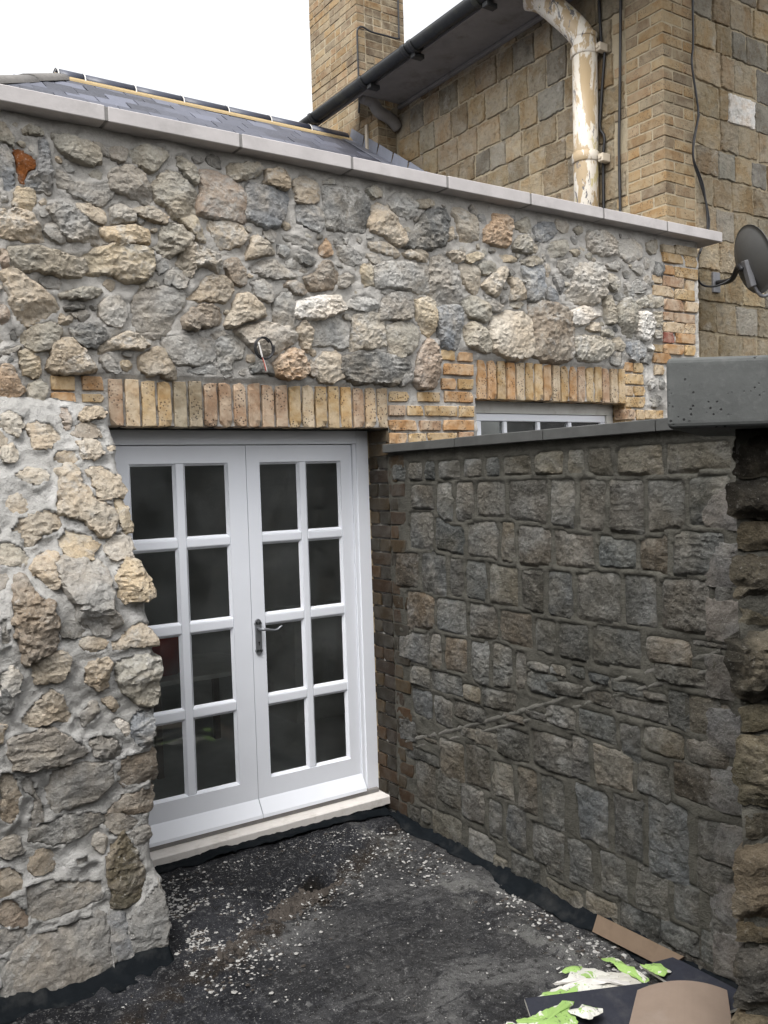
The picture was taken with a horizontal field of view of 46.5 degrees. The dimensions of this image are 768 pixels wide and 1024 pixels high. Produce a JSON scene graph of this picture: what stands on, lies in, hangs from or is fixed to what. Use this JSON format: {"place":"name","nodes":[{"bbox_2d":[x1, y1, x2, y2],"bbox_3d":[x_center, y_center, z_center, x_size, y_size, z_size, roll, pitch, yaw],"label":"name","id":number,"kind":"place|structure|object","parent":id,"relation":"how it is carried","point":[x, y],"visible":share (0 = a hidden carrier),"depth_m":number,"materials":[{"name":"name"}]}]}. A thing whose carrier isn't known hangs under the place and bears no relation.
{"place":"outdoors","nodes":[
{"label":"outdoors","id":0,"kind":"place"},
{"bbox_2d":[154,651,231,778],"bbox_3d":[-1.278,1.306,5.843,0.750,0.600,0.700,-3,2,-34],"label":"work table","id":1,"kind":"object","parent":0,"point":[214,667],"visible":0.32,"depth_m":5.69,"materials":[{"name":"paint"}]},
{"bbox_2d":[152,634,179,676],"bbox_3d":[-1.407,0.874,5.630,0.294,0.284,0.294,-3,2,-34],"label":"bucket","id":2,"kind":"object","parent":1,"relation":"on","point":[167,650],"visible":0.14,"depth_m":5.54,"materials":[{"name":"red plastic"}]},
{"bbox_2d":[0,0,462,121],"label":"sky","id":3,"kind":"structure","parent":0,"point":[249,55],"materials":[{"name":"white"}]},
{"bbox_2d":[151,676,345,800],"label":"floor","id":4,"kind":"structure","parent":0,"point":[215,762],"depth_m":6.10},
{"bbox_2d":[265,600,344,723],"bbox_3d":[-0.425,1.145,7.074,0.970,0.780,0.620,-3,2,-34],"label":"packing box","id":5,"kind":"object","parent":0,"point":[284,657],"visible":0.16,"depth_m":6.71,"materials":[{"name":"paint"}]},
{"bbox_2d":[130,421,499,654],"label":"wall","id":6,"kind":"structure","parent":0,"point":[152,502],"depth_m":8.35,"materials":[{"name":"paint"}]},
{"bbox_2d":[10,808,733,1023],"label":"ground","id":7,"kind":"structure","parent":0,"point":[459,988],"depth_m":3.60,"materials":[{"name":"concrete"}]},
{"bbox_2d":[0,397,171,997],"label":"stone buttress","id":8,"kind":"structure","parent":7,"relation":"on","point":[82,896],"depth_m":3.48,"materials":[{"name":"beige stone"}]},
{"bbox_2d":[0,939,173,1023],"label":"felt upstand","id":9,"kind":"object","parent":7,"relation":"on","point":[120,976],"visible":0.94,"depth_m":3.32,"materials":[{"name":"black fabric"}]},
{"bbox_2d":[154,805,390,873],"bbox_3d":[-0.646,1.669,4.520,1.603,0.061,0.161,-3,2,-34],"label":"felt upstand","id":10,"kind":"object","parent":7,"relation":"on","point":[210,854],"visible":0.62,"depth_m":4.51,"materials":[{"name":"black"}]},
{"bbox_2d":[0,84,721,811],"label":"rubble wall","id":11,"kind":"structure","parent":7,"relation":"on","point":[156,272],"depth_m":4.50,"materials":[{"name":"stone"}]},
{"bbox_2d":[109,429,389,866],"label":"french doors","id":12,"kind":"structure","parent":11,"relation":"attached to","point":[256,799],"depth_m":4.64,"materials":[{"name":"white paint"}]},
{"bbox_2d":[115,445,262,847],"bbox_3d":[-0.987,0.640,4.423,0.734,1.933,0.097,-3,2,-34],"label":"door leaf","id":13,"kind":"structure","parent":12,"relation":"in","point":[192,813],"depth_m":4.49,"materials":[{"name":"white paint"}]},
{"bbox_2d":[245,445,366,817],"bbox_3d":[-0.412,0.608,4.800,0.635,1.933,0.111,-3,2,-34],"label":"door leaf","id":14,"kind":"structure","parent":12,"relation":"in","point":[313,783],"depth_m":4.81,"materials":[{"name":"white paint"}]},
{"bbox_2d":[254,336,274,371],"bbox_3d":[-0.599,-0.764,4.353,0.100,0.174,0.125,-3,2,-34],"label":"cable coil","id":15,"kind":"object","parent":11,"relation":"attached to","point":[268,340],"visible":0.98,"depth_m":4.31,"materials":[{"name":"black plastic"}]},
{"bbox_2d":[475,401,612,435],"bbox_3d":[0.996,-0.200,5.673,1.272,0.975,0.080,-3,2,-34],"label":"window","id":16,"kind":"structure","parent":11,"relation":"attached to","point":[509,417],"depth_m":5.62,"materials":[{"name":"paint"}]},
{"bbox_2d":[70,826,660,1023],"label":"debris","id":17,"kind":"object","parent":7,"relation":"on","point":[320,931],"visible":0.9,"depth_m":3.81,"materials":[{"name":"gravel"}]},
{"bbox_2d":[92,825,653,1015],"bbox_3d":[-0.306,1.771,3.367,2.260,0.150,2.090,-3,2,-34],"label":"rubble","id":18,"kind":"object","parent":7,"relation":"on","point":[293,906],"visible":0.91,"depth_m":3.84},
{"bbox_2d":[309,0,767,356],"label":"stone house","id":19,"kind":"structure","parent":7,"relation":"on","point":[483,95],"depth_m":6.99,"materials":[{"name":"brick"}]},
{"bbox_2d":[0,68,426,171],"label":"slate roof","id":20,"kind":"structure","parent":19,"relation":"attached to","point":[96,90],"depth_m":8.09,"materials":[{"name":"stone"}]},
{"bbox_2d":[365,124,368,148],"bbox_3d":[-0.174,-3.804,9.076,0.019,0.250,0.040,-3,2,-34],"label":"wooden lath","id":21,"kind":"object","parent":19,"relation":"attached to","point":[366,137],"visible":0.79,"depth_m":9.06,"materials":[{"name":"beige paint"}]},
{"bbox_2d":[356,0,399,112],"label":"cable","id":22,"kind":"object","parent":19,"relation":"attached to","point":[373,32],"visible":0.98,"depth_m":9.20,"materials":[{"name":"black plastic"}]},
{"bbox_2d":[299,0,496,124],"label":"gutter","id":23,"kind":"object","parent":19,"relation":"attached to","point":[413,47],"visible":0.81,"depth_m":7.82,"materials":[{"name":"black paint"}]},
{"bbox_2d":[523,0,609,206],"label":"downpipe","id":24,"kind":"object","parent":19,"relation":"attached to","point":[569,22],"visible":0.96,"depth_m":6.75,"materials":[{"name":"paint"}]},
{"bbox_2d":[598,0,605,208],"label":"cable","id":25,"kind":"object","parent":19,"relation":"attached to","point":[600,106],"visible":0.88,"depth_m":6.77,"materials":[{"name":"black plastic"}]},
{"bbox_2d":[618,0,621,211],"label":"cable","id":26,"kind":"object","parent":19,"relation":"attached to","point":[619,105],"visible":0.85,"depth_m":6.63,"materials":[{"name":"black plastic"}]},
{"bbox_2d":[693,114,707,253],"bbox_3d":[2.310,-2.392,6.523,0.158,1.014,0.012,-3,2,-34],"label":"cable","id":27,"kind":"object","parent":19,"relation":"attached to","point":[700,177],"visible":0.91,"depth_m":6.52,"materials":[{"name":"black plastic"}]},
{"bbox_2d":[691,0,729,287],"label":"cable","id":28,"kind":"object","parent":19,"relation":"attached to","point":[696,171],"visible":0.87,"depth_m":6.50,"materials":[{"name":"black plastic"}]},
{"bbox_2d":[711,224,767,297],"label":"satellite dish","id":29,"kind":"object","parent":19,"relation":"attached to","point":[751,254],"visible":0.99,"depth_m":6.26,"materials":[{"name":"grey paint"}]},
{"bbox_2d":[367,418,742,981],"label":"courtyard wall","id":30,"kind":"structure","parent":7,"relation":"on","point":[562,615],"depth_m":3.75,"materials":[{"name":"stone"}]},
{"bbox_2d":[389,810,738,1013],"bbox_3d":[0.800,1.690,3.758,0.105,0.085,2.728,-3,2,-34],"label":"felt upstand","id":31,"kind":"object","parent":7,"relation":"on","point":[507,880],"visible":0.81,"depth_m":4.02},
{"bbox_2d":[524,982,647,1023],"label":"black board","id":32,"kind":"object","parent":7,"relation":"on","point":[616,1003],"visible":0.63,"depth_m":3.08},
{"bbox_2d":[516,1000,577,1023],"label":"torn paper","id":33,"kind":"object","parent":32,"relation":"on","point":[559,1013],"visible":1,"depth_m":2.98,"materials":[{"name":"green paper"}]},
{"bbox_2d":[568,1004,602,1019],"bbox_3d":[0.679,1.669,2.993,0.101,0.025,0.086,-3,2,-34],"label":"torn paper","id":34,"kind":"object","parent":32,"relation":"on","point":[583,1011],"visible":1,"depth_m":2.98,"materials":[{"name":"white paper"}]},
{"bbox_2d":[598,972,640,987],"bbox_3d":[0.847,1.711,3.252,0.227,0.022,0.141,-2,2,0],"label":"torn paper","id":35,"kind":"object","parent":7,"relation":"on","point":[623,976],"visible":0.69,"depth_m":3.27,"materials":[{"name":"white paper"}]},
{"bbox_2d":[549,968,630,991],"bbox_3d":[0.692,1.708,3.224,0.376,0.024,0.185,-3,2,-34],"label":"torn paper","id":36,"kind":"object","parent":35,"relation":"on","point":[588,973],"visible":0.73,"depth_m":3.26,"materials":[{"name":"white paper"}]},
{"bbox_2d":[538,985,577,996],"bbox_3d":[0.594,1.710,3.163,0.226,0.014,0.048,-3,2,-20],"label":"torn paper","id":37,"kind":"object","parent":36,"relation":"on","point":[572,989],"visible":0.38,"depth_m":3.18,"materials":[{"name":"green paper"}]},
{"bbox_2d":[559,966,581,973],"bbox_3d":[0.696,1.703,3.331,0.096,0.014,0.047,-2,2,1],"label":"torn paper","id":38,"kind":"object","parent":36,"relation":"on","point":[569,969],"visible":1,"depth_m":3.32,"materials":[{"name":"green paper"}]},
{"bbox_2d":[553,978,629,985],"bbox_3d":[0.749,1.698,3.232,0.277,0.024,0.032,-2,2,6],"label":"torn paper","id":39,"kind":"object","parent":36,"relation":"on","point":[596,981],"visible":0.98,"depth_m":3.23,"materials":[{"name":"white paper"}]},
{"bbox_2d":[601,957,648,982],"bbox_3d":[0.903,1.703,3.336,0.055,0.021,0.206,-3,2,-34],"label":"torn paper","id":40,"kind":"object","parent":7,"relation":"on","point":[620,965],"visible":0.99,"depth_m":3.32,"materials":[{"name":"green paper"}]},
{"bbox_2d":[592,914,685,961],"bbox_3d":[0.981,1.679,3.474,0.054,0.070,0.420,-3,2,-34],"label":"brown batten","id":41,"kind":"object","parent":7,"relation":"on","point":[639,945],"visible":0.92,"depth_m":3.48,"materials":[{"name":"brown wood"}]},
{"bbox_2d":[629,980,730,1023],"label":"brown sheet","id":42,"kind":"object","parent":7,"relation":"on","point":[681,1002],"visible":1,"depth_m":2.98,"materials":[{"name":"brown cardboard"}]},
{"bbox_2d":[642,957,736,1012],"bbox_3d":[1.111,1.686,3.175,0.136,0.040,0.400,-3,2,-34],"label":"black board","id":43,"kind":"object","parent":7,"relation":"on","point":[679,969],"visible":0.48,"depth_m":3.23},
{"bbox_2d":[640,963,670,976],"bbox_3d":[0.999,1.670,3.274,0.068,0.020,0.114,-3,2,-34],"label":"torn paper","id":44,"kind":"object","parent":43,"relation":"on","point":[659,969],"visible":1,"depth_m":3.26,"materials":[{"name":"green paper"}]},
{"bbox_2d":[666,355,767,1023],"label":"stone pier","id":45,"kind":"structure","parent":7,"relation":"on","point":[717,396],"depth_m":2.20,"materials":[{"name":"stone"}]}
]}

